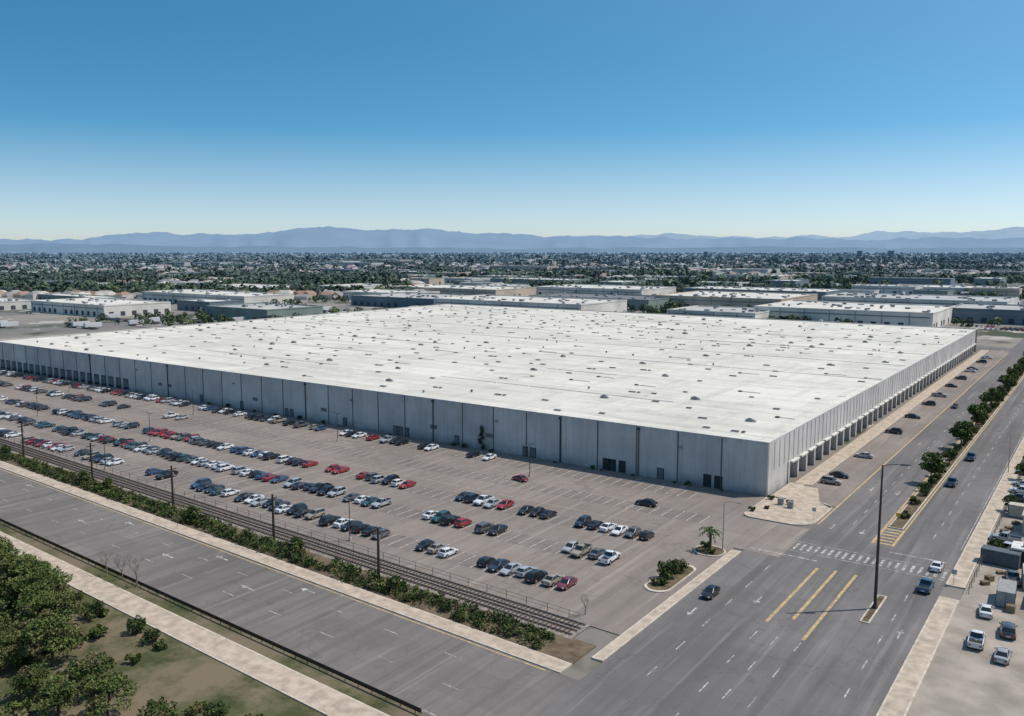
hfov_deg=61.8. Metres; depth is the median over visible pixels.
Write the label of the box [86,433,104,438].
parked car
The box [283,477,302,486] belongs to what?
parked suv
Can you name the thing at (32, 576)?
leafy tree
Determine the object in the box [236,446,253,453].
parked suv
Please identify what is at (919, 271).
distant warehouse
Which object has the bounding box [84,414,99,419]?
parked suv
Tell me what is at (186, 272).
distant warehouse
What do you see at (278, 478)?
parked car
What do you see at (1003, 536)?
pickup truck
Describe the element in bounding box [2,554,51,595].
leafy tree
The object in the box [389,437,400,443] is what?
parked hatchback
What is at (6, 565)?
leafy tree
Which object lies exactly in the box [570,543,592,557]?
pickup truck
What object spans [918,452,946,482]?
median tree
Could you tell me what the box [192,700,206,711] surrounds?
shrub
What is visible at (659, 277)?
distant warehouse
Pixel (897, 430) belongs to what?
parked suv
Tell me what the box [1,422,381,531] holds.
power line
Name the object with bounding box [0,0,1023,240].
sky
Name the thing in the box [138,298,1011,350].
back road
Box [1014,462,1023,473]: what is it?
leafy tree
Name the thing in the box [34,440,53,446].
parked car
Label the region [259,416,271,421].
parked car
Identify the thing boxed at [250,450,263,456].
parked car
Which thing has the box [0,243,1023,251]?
foothills
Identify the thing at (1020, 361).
median tree
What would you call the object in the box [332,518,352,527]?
parked car
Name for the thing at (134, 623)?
shrub
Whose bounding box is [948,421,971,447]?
median tree
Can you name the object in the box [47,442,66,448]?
parked car
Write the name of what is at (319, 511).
parked suv
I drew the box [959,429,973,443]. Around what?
median tree
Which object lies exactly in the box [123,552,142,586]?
bare tree
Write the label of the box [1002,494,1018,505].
leafy tree
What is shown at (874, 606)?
street lamp
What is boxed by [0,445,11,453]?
leafy tree
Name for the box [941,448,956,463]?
median tree
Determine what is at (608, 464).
doors
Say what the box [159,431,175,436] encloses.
parked car
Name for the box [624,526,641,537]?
parked hatchback
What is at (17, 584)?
leafy tree
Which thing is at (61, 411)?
parked suv
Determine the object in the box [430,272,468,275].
distant warehouse
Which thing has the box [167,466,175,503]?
utility pole
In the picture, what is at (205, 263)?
distant warehouse
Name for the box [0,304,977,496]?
warehouse
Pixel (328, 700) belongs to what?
sidewalk
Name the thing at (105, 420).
parked car
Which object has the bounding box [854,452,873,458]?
parked car
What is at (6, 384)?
parked hatchback
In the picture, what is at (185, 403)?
parked hatchback
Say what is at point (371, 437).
parked car
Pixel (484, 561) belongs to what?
parked hatchback
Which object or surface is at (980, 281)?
distant warehouse
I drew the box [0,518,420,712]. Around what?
guard rail
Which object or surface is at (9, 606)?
shrub
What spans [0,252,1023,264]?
distant trees
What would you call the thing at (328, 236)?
mountain range
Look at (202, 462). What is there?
parked hatchback
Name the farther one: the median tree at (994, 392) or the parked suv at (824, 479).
the median tree at (994, 392)
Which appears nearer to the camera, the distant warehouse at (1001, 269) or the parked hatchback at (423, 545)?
the parked hatchback at (423, 545)
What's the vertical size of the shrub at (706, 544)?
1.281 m
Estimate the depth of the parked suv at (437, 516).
174.04 m
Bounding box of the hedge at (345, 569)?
[0,447,555,648]
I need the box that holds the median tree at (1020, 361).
[1017,358,1023,368]
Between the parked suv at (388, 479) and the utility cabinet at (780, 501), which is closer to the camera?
the utility cabinet at (780, 501)
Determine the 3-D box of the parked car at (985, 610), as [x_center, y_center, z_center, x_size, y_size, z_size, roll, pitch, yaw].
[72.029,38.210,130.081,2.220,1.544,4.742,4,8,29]
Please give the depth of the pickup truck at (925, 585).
138.59 m
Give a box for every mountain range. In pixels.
[0,226,1023,248]
[574,227,1023,240]
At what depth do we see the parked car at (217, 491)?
192.83 m
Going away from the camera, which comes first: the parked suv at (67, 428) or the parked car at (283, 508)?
the parked car at (283, 508)
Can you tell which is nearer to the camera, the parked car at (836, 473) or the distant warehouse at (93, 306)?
the parked car at (836, 473)
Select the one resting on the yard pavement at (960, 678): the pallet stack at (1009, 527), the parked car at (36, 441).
the pallet stack at (1009, 527)
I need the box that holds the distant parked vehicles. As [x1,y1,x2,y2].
[0,283,1023,330]
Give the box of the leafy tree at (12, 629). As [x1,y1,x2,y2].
[3,619,42,657]
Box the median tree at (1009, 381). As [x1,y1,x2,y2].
[999,374,1016,392]
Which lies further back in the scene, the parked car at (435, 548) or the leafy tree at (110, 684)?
the parked car at (435, 548)
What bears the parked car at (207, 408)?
on the parking lot
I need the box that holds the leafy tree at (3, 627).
[0,622,6,633]
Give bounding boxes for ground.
[0,252,1023,715]
[0,452,595,715]
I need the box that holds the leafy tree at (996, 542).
[987,538,1007,548]
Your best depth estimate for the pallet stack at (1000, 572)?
146.04 m
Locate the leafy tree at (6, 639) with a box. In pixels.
[0,630,24,671]
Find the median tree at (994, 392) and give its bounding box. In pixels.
[978,387,1002,407]
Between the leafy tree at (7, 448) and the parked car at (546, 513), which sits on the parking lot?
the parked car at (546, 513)
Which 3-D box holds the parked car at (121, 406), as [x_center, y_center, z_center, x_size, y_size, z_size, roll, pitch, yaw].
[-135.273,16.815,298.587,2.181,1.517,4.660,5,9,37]
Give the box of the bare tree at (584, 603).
[581,594,589,614]
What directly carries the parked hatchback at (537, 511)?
on the parking lot
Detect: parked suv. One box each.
[0,429,17,436]
[13,373,25,376]
[16,417,33,422]
[19,402,28,406]
[21,436,39,441]
[23,419,36,425]
[26,402,39,406]
[29,387,41,391]
[33,404,47,408]
[34,377,46,381]
[34,389,47,393]
[50,391,63,396]
[52,408,59,414]
[57,409,68,414]
[60,426,78,433]
[67,410,82,415]
[73,395,82,400]
[78,396,91,401]
[81,451,100,459]
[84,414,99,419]
[93,416,109,421]
[93,453,113,462]
[98,435,115,441]
[102,400,116,406]
[112,420,128,426]
[123,422,139,428]
[129,441,148,448]
[136,394,147,399]
[142,427,155,432]
[146,395,159,400]
[152,428,168,435]
[160,397,173,402]
[164,451,182,457]
[169,452,181,460]
[176,433,190,440]
[177,454,193,461]
[183,434,200,441]
[188,436,206,442]
[190,477,211,487]
[192,437,209,444]
[215,463,234,471]
[231,466,250,474]
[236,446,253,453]
[248,414,257,419]
[254,414,264,420]
[262,452,280,459]
[267,415,278,421]
[276,455,291,462]
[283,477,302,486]
[285,503,307,514]
[304,507,325,519]
[317,485,333,495]
[318,514,341,525]
[327,486,346,497]
[365,472,382,479]
[371,474,386,483]
[381,474,399,484]
[430,510,450,522]
[440,514,460,525]
[464,493,479,502]
[474,521,495,533]
[524,569,547,583]
[574,515,591,527]
[820,475,842,485]
[885,427,902,433]
[922,400,936,405]
[955,375,967,379]
[976,359,986,362]
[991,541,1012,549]
[999,621,1017,639]
[1007,493,1023,502]
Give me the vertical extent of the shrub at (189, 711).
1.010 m
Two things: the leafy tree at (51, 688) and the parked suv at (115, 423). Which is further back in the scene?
the parked suv at (115, 423)
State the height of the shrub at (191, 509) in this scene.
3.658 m
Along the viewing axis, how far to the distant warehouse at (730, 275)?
1483.98 m
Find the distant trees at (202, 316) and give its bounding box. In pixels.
[56,277,1023,326]
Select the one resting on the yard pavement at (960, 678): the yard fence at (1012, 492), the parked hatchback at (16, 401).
the yard fence at (1012, 492)
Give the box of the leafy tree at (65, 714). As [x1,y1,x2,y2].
[39,713,70,715]
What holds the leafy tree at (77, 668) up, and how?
on the planting bed ground at (184, 676)
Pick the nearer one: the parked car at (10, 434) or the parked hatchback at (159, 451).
the parked hatchback at (159, 451)
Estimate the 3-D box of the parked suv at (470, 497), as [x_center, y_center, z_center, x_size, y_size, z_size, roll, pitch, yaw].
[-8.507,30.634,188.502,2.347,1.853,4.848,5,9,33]
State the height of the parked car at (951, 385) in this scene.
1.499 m
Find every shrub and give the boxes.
[4,602,16,609]
[4,699,32,714]
[5,609,14,614]
[11,609,19,619]
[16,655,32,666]
[52,670,66,680]
[67,636,83,645]
[71,590,83,602]
[82,600,104,618]
[85,623,109,638]
[97,609,109,616]
[99,477,112,487]
[124,653,142,662]
[126,615,145,634]
[139,628,160,643]
[145,696,167,712]
[152,638,167,649]
[184,705,197,715]
[185,505,201,517]
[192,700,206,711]
[202,700,230,715]
[244,713,263,715]
[651,576,667,585]
[657,559,679,579]
[673,558,688,571]
[700,541,708,546]
[707,548,715,552]
[900,512,910,518]
[908,495,920,503]
[916,481,930,489]
[919,487,929,495]
[927,477,936,482]
[932,473,941,479]
[953,444,961,450]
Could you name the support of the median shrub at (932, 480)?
on the street median
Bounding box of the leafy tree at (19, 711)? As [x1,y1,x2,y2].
[0,709,28,715]
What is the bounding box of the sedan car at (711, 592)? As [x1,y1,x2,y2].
[700,585,720,599]
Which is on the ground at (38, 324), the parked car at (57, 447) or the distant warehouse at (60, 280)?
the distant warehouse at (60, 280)
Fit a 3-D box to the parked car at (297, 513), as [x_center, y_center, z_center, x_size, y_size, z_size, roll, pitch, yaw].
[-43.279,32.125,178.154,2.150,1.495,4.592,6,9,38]
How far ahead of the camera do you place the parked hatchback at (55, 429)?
260.33 m
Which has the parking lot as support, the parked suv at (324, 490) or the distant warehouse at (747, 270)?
the parked suv at (324, 490)
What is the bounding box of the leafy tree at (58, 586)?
[18,574,71,599]
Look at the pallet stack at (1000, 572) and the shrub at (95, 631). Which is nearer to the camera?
the shrub at (95, 631)
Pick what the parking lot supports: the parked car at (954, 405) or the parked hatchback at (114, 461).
the parked hatchback at (114, 461)
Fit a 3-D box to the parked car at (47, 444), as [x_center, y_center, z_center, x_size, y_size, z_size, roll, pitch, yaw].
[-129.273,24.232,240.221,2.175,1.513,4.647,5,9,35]
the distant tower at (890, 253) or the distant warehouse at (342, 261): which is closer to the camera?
the distant warehouse at (342, 261)
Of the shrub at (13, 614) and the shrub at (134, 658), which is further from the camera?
the shrub at (13, 614)
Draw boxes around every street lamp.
[722,501,740,548]
[872,464,910,608]
[997,430,1010,471]
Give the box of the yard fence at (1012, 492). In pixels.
[968,472,1021,593]
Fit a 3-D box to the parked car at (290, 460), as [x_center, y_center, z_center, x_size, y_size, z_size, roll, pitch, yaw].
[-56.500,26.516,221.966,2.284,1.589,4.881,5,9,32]
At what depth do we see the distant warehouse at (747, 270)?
1877.65 m
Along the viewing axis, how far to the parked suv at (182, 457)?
223.31 m
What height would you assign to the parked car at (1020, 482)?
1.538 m
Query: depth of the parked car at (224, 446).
237.03 m
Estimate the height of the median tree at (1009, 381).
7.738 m
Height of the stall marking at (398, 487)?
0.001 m
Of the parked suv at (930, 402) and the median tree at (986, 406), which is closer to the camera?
the median tree at (986, 406)
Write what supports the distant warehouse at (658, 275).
on the ground at (38, 324)
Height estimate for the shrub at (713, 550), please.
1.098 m
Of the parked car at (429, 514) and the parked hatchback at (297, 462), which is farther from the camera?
the parked hatchback at (297, 462)
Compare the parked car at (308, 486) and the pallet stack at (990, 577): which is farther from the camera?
the parked car at (308, 486)
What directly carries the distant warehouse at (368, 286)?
on the ground at (38, 324)
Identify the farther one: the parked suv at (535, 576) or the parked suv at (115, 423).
the parked suv at (115, 423)
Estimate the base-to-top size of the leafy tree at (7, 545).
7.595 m
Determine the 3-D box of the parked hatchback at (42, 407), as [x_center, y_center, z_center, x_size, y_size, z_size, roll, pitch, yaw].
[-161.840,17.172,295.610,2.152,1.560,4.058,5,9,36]
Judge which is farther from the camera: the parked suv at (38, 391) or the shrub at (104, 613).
the parked suv at (38, 391)
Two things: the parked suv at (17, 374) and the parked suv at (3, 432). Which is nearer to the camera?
the parked suv at (3, 432)
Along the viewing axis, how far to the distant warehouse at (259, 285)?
1095.13 m
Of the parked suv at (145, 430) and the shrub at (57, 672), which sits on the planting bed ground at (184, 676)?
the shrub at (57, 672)
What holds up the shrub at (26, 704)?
on the planting bed ground at (184, 676)
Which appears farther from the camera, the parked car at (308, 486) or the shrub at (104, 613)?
the parked car at (308, 486)
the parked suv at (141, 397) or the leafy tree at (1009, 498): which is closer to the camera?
the leafy tree at (1009, 498)
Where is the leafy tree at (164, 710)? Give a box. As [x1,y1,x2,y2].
[135,701,184,715]
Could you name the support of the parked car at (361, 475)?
on the parking lot
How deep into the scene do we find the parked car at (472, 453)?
228.13 m
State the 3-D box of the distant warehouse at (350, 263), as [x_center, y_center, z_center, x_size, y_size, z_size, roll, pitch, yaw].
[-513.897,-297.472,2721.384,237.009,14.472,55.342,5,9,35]
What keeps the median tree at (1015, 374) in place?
on the street median
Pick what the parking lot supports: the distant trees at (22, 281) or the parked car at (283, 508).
the parked car at (283, 508)
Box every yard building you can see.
[1011,540,1023,565]
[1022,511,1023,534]
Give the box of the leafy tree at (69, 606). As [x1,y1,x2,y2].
[44,591,87,618]
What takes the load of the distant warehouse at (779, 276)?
on the ground at (38, 324)
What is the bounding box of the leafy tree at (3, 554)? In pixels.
[0,549,7,573]
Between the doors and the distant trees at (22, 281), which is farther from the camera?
the distant trees at (22, 281)
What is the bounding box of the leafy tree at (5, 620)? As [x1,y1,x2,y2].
[0,600,10,624]
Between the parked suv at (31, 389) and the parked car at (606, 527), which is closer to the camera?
the parked car at (606, 527)
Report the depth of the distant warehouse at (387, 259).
3321.83 m
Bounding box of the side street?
[535,338,1023,715]
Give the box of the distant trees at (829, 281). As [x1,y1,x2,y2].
[407,264,1023,288]
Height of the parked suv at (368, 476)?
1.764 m
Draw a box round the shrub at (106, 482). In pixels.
[99,477,112,487]
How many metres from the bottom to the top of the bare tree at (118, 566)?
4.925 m
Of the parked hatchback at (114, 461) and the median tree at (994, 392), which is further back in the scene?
the median tree at (994, 392)
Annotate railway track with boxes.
[0,438,589,638]
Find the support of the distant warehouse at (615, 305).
on the ground at (38, 324)
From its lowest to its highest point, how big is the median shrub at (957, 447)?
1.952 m
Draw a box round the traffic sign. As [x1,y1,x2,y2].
[951,569,956,584]
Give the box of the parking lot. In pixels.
[0,368,809,634]
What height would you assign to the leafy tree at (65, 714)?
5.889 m
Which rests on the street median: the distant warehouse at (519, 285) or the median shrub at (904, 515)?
the median shrub at (904, 515)
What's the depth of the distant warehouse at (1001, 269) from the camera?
1882.25 m
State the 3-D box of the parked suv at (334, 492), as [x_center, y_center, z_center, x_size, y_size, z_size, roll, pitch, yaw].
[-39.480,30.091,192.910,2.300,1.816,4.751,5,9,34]
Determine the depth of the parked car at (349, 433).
253.00 m
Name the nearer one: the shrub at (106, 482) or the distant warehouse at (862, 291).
the shrub at (106, 482)
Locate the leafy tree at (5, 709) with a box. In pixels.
[0,693,11,714]
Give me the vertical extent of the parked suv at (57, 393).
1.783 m
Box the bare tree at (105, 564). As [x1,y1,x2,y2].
[97,549,112,576]
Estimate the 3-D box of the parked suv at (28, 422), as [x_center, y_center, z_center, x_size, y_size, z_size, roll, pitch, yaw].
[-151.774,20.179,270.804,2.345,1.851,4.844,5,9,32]
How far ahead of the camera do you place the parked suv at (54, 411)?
287.10 m
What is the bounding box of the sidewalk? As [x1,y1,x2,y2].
[0,350,1023,715]
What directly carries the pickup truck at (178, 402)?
on the parking lot
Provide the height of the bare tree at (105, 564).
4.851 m
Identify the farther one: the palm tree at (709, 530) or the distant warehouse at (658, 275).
the distant warehouse at (658, 275)
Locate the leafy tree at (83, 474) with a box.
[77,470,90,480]
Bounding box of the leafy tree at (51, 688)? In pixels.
[33,674,79,715]
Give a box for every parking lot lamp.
[100,436,106,469]
[344,497,353,540]
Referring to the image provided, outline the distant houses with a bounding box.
[0,254,1023,299]
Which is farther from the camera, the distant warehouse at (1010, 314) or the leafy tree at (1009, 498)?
the distant warehouse at (1010, 314)
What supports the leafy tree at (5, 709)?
on the planting bed ground at (184, 676)
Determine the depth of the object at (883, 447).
249.48 m
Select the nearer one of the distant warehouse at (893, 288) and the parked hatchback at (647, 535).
the parked hatchback at (647, 535)
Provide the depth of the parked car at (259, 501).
185.12 m
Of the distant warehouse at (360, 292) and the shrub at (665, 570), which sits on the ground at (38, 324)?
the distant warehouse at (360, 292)
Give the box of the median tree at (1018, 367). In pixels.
[1006,363,1023,379]
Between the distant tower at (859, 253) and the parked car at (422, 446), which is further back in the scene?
the distant tower at (859, 253)
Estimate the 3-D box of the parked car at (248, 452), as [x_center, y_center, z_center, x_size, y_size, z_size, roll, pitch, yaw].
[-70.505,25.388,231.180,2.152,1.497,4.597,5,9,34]
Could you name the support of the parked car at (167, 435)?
on the parking lot
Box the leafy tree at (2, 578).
[0,573,17,602]
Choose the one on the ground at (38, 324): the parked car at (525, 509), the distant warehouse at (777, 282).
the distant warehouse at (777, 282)
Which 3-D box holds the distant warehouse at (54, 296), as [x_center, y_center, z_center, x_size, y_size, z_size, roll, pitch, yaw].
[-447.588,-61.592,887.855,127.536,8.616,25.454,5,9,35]
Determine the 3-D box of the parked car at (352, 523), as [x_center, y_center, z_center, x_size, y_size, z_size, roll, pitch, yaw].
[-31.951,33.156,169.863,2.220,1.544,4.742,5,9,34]
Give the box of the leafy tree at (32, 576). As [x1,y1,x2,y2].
[14,564,72,593]
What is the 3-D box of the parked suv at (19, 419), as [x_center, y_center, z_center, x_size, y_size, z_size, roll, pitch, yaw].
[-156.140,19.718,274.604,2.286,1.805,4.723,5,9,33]
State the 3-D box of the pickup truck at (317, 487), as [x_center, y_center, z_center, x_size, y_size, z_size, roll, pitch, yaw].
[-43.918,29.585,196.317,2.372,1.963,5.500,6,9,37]
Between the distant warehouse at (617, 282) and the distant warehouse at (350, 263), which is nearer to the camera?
the distant warehouse at (617, 282)
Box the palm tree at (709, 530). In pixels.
[698,526,722,547]
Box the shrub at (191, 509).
[185,505,201,517]
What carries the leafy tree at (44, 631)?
on the planting bed ground at (184, 676)
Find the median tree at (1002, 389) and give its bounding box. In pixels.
[996,386,1005,396]
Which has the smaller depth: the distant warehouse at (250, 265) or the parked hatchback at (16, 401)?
the parked hatchback at (16, 401)
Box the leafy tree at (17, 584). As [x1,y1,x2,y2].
[0,576,32,608]
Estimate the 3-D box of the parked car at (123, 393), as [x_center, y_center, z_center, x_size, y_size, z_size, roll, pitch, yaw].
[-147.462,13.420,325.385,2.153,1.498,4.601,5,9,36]
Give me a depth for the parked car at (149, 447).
234.14 m
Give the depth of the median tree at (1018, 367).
355.60 m
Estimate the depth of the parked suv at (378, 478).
202.51 m
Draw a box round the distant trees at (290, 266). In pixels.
[0,256,1023,278]
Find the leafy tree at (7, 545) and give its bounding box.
[0,536,20,560]
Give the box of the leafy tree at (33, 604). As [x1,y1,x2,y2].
[10,591,62,622]
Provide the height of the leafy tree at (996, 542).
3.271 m
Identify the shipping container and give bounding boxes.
[980,544,1021,569]
[995,578,1016,607]
[1007,501,1023,517]
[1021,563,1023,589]
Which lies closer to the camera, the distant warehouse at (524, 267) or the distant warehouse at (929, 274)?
the distant warehouse at (929, 274)
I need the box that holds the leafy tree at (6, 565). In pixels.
[0,551,36,587]
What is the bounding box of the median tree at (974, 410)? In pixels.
[967,404,988,425]
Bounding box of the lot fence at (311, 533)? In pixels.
[2,434,577,616]
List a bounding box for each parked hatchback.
[2,383,13,386]
[8,415,21,420]
[9,399,21,404]
[36,405,49,410]
[51,425,65,431]
[58,445,74,451]
[73,448,89,456]
[102,437,117,443]
[106,458,123,465]
[118,422,127,427]
[120,440,133,446]
[123,441,135,448]
[145,468,162,475]
[156,448,172,454]
[160,450,170,455]
[178,401,190,406]
[190,457,207,464]
[197,459,209,466]
[206,441,216,447]
[220,488,239,496]
[248,470,262,477]
[292,459,306,465]
[309,424,318,429]
[314,425,326,430]
[324,464,338,472]
[351,523,371,533]
[371,528,389,539]
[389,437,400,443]
[390,479,405,486]
[414,539,434,551]
[437,547,458,557]
[453,517,472,527]
[476,556,495,567]
[515,565,536,576]
[529,506,545,516]
[561,540,579,552]
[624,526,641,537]
[639,530,654,540]
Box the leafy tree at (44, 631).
[18,614,89,666]
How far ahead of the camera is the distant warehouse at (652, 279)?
1278.01 m
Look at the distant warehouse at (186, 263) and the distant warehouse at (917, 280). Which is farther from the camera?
the distant warehouse at (186, 263)
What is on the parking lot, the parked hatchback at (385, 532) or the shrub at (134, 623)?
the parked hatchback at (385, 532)
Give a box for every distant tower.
[857,251,862,255]
[888,251,894,255]
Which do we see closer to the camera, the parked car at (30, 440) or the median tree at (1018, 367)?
the parked car at (30, 440)
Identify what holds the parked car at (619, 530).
on the parking lot
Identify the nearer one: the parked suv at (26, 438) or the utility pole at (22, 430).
the utility pole at (22, 430)
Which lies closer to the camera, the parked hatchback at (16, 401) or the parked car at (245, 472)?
the parked car at (245, 472)
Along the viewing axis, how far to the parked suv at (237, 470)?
210.62 m
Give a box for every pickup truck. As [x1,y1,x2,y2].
[0,412,11,418]
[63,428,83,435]
[113,438,133,445]
[155,470,177,479]
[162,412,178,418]
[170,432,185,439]
[173,400,188,405]
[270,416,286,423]
[292,421,308,427]
[309,482,331,493]
[370,497,392,508]
[379,435,395,442]
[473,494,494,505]
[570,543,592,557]
[598,550,619,564]
[917,578,934,593]
[931,392,947,397]
[946,477,957,486]
[965,452,976,460]
[967,629,986,649]
[989,531,1021,541]
[1004,570,1021,586]
[1009,485,1023,493]
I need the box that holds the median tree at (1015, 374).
[1006,369,1019,378]
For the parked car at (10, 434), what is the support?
on the parking lot
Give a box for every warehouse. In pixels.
[0,297,35,310]
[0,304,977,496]
[4,262,28,264]
[30,297,170,316]
[37,293,125,299]
[46,280,73,282]
[101,257,133,259]
[142,289,293,303]
[159,262,190,264]
[165,272,203,273]
[177,298,238,310]
[186,277,234,281]
[193,262,236,265]
[206,302,322,319]
[217,283,305,290]
[220,264,279,266]
[315,268,365,270]
[318,262,383,266]
[318,283,391,290]
[325,260,360,261]
[343,289,439,298]
[351,292,472,307]
[363,259,411,261]
[366,261,422,264]
[387,270,429,273]
[389,284,535,295]
[408,274,436,276]
[409,277,443,283]
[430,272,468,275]
[434,294,626,311]
[445,277,489,282]
[453,279,489,284]
[459,282,502,284]
[476,275,533,277]
[480,283,534,286]
[483,259,535,262]
[490,265,558,269]
[490,277,589,283]
[529,292,669,310]
[536,284,675,294]
[559,267,619,269]
[565,266,639,268]
[597,280,645,285]
[601,261,628,264]
[635,275,684,280]
[635,278,671,282]
[637,276,677,278]
[655,290,817,307]
[666,305,769,318]
[683,285,845,300]
[695,281,748,285]
[712,274,747,278]
[731,268,779,272]
[744,273,807,275]
[753,274,796,282]
[754,300,955,326]
[766,279,808,287]
[782,272,834,274]
[798,256,828,257]
[821,292,1017,304]
[828,288,878,292]
[842,271,916,272]
[851,284,922,293]
[870,277,954,284]
[893,269,921,272]
[897,284,1019,293]
[913,289,952,294]
[914,274,947,277]
[920,269,953,272]
[952,303,1023,324]
[969,287,1021,296]
[973,277,1006,285]
[983,269,1023,270]
[991,271,1023,273]
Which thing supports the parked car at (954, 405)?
on the side street
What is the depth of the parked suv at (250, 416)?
278.27 m
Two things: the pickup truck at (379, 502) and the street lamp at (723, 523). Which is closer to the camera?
the street lamp at (723, 523)
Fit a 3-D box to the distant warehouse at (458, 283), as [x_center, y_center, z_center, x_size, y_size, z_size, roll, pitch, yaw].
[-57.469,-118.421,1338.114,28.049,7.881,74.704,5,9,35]
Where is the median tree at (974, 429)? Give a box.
[969,421,978,433]
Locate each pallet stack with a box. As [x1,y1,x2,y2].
[980,580,990,585]
[984,574,994,581]
[996,570,1004,574]
[1004,525,1013,529]
[1006,603,1015,613]
[1011,520,1019,524]
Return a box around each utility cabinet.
[777,497,783,504]
[786,501,793,508]
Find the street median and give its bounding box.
[859,369,1023,623]
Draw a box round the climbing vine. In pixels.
[477,425,484,449]
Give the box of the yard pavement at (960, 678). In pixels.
[906,474,1023,715]
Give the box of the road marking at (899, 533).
[1,353,1023,715]
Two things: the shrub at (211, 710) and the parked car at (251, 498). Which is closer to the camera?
the shrub at (211, 710)
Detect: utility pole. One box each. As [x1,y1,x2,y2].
[20,423,25,455]
[86,443,94,476]
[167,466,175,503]
[268,494,276,538]
[373,528,382,574]
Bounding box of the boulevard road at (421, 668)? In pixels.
[0,468,578,715]
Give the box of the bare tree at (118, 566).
[114,556,125,579]
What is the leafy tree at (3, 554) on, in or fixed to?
on the planting bed ground at (184, 676)
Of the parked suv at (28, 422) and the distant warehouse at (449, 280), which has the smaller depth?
the parked suv at (28, 422)
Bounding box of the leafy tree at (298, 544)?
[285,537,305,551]
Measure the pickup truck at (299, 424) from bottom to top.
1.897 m
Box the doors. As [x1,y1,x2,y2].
[1,359,722,488]
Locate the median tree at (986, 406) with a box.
[980,402,991,411]
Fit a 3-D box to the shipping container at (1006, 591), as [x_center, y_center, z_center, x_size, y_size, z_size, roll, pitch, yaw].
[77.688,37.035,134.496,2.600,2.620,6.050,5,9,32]
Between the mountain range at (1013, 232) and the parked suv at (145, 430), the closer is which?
the parked suv at (145, 430)
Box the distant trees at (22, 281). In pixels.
[0,270,412,292]
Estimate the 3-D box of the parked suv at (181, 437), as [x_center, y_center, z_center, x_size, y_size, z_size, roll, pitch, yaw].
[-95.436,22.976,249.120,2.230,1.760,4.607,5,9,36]
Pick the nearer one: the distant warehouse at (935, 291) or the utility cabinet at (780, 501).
the utility cabinet at (780, 501)
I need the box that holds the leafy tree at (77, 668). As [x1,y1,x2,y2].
[63,651,116,689]
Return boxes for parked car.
[3,432,20,437]
[25,438,44,444]
[32,439,50,444]
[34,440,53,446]
[38,422,56,427]
[42,441,56,447]
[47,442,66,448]
[50,444,64,450]
[58,381,71,385]
[70,430,87,435]
[74,413,86,418]
[77,385,88,388]
[80,432,92,437]
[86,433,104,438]
[88,454,100,460]
[90,434,103,440]
[98,418,114,423]
[99,457,113,463]
[100,389,112,392]
[117,404,130,408]
[118,391,129,395]
[133,445,149,451]
[141,445,160,451]
[146,448,160,454]
[147,428,157,434]
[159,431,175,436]
[163,432,174,438]
[175,414,189,419]
[185,456,204,462]
[196,483,213,491]
[198,405,207,409]
[198,439,212,445]
[203,406,216,410]
[203,484,224,492]
[205,460,220,466]
[209,487,226,495]
[211,408,222,412]
[211,462,229,468]
[212,442,228,447]
[217,443,233,449]
[218,408,232,413]
[223,409,237,414]
[229,446,238,452]
[233,411,246,415]
[233,492,253,501]
[239,469,252,475]
[242,449,256,455]
[244,494,264,502]
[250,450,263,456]
[250,497,268,506]
[254,472,272,478]
[257,451,273,457]
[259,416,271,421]
[261,474,276,481]
[261,498,282,506]
[268,500,290,509]
[270,475,288,482]
[274,504,292,513]
[282,420,296,425]
[285,457,300,463]
[290,481,307,489]
[293,508,310,517]
[301,460,318,467]
[302,483,314,490]
[331,466,349,473]
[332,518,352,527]
[339,430,351,435]
[340,520,361,531]
[342,493,361,501]
[345,431,356,436]
[352,432,366,437]
[353,495,369,502]
[356,471,370,478]
[360,496,378,506]
[361,526,382,536]
[366,435,380,440]
[394,439,409,444]
[398,480,416,488]
[417,443,428,448]
[422,510,438,518]
[424,444,438,450]
[426,543,448,553]
[455,491,471,500]
[466,450,481,457]
[482,453,496,460]
[483,498,501,508]
[486,558,509,572]
[487,524,507,535]
[496,499,514,509]
[499,562,521,575]
[512,474,527,481]
[517,505,534,514]
[539,509,557,518]
[541,573,564,586]
[555,576,577,590]
[586,520,603,529]
[587,548,607,558]
[599,522,616,531]
[611,525,627,535]
[635,498,657,507]
[829,470,849,478]
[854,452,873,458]
[905,413,920,418]
[929,560,944,571]
[945,383,957,387]
[951,403,957,408]
[964,369,975,372]
[978,603,994,618]
[993,646,1012,664]
[1011,480,1023,485]
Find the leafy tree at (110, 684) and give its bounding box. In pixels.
[79,668,139,715]
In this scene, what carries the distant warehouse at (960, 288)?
on the ground at (38, 324)
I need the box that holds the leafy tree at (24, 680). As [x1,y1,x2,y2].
[6,662,53,695]
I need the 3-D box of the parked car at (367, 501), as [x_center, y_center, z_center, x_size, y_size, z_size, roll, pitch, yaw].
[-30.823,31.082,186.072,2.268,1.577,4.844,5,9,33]
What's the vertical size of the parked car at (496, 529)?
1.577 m
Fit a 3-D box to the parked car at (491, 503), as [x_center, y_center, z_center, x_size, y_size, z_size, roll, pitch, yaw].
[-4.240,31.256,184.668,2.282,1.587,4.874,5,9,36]
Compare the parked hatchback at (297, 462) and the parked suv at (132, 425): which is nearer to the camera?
the parked hatchback at (297, 462)
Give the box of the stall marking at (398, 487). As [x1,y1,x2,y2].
[1,376,709,589]

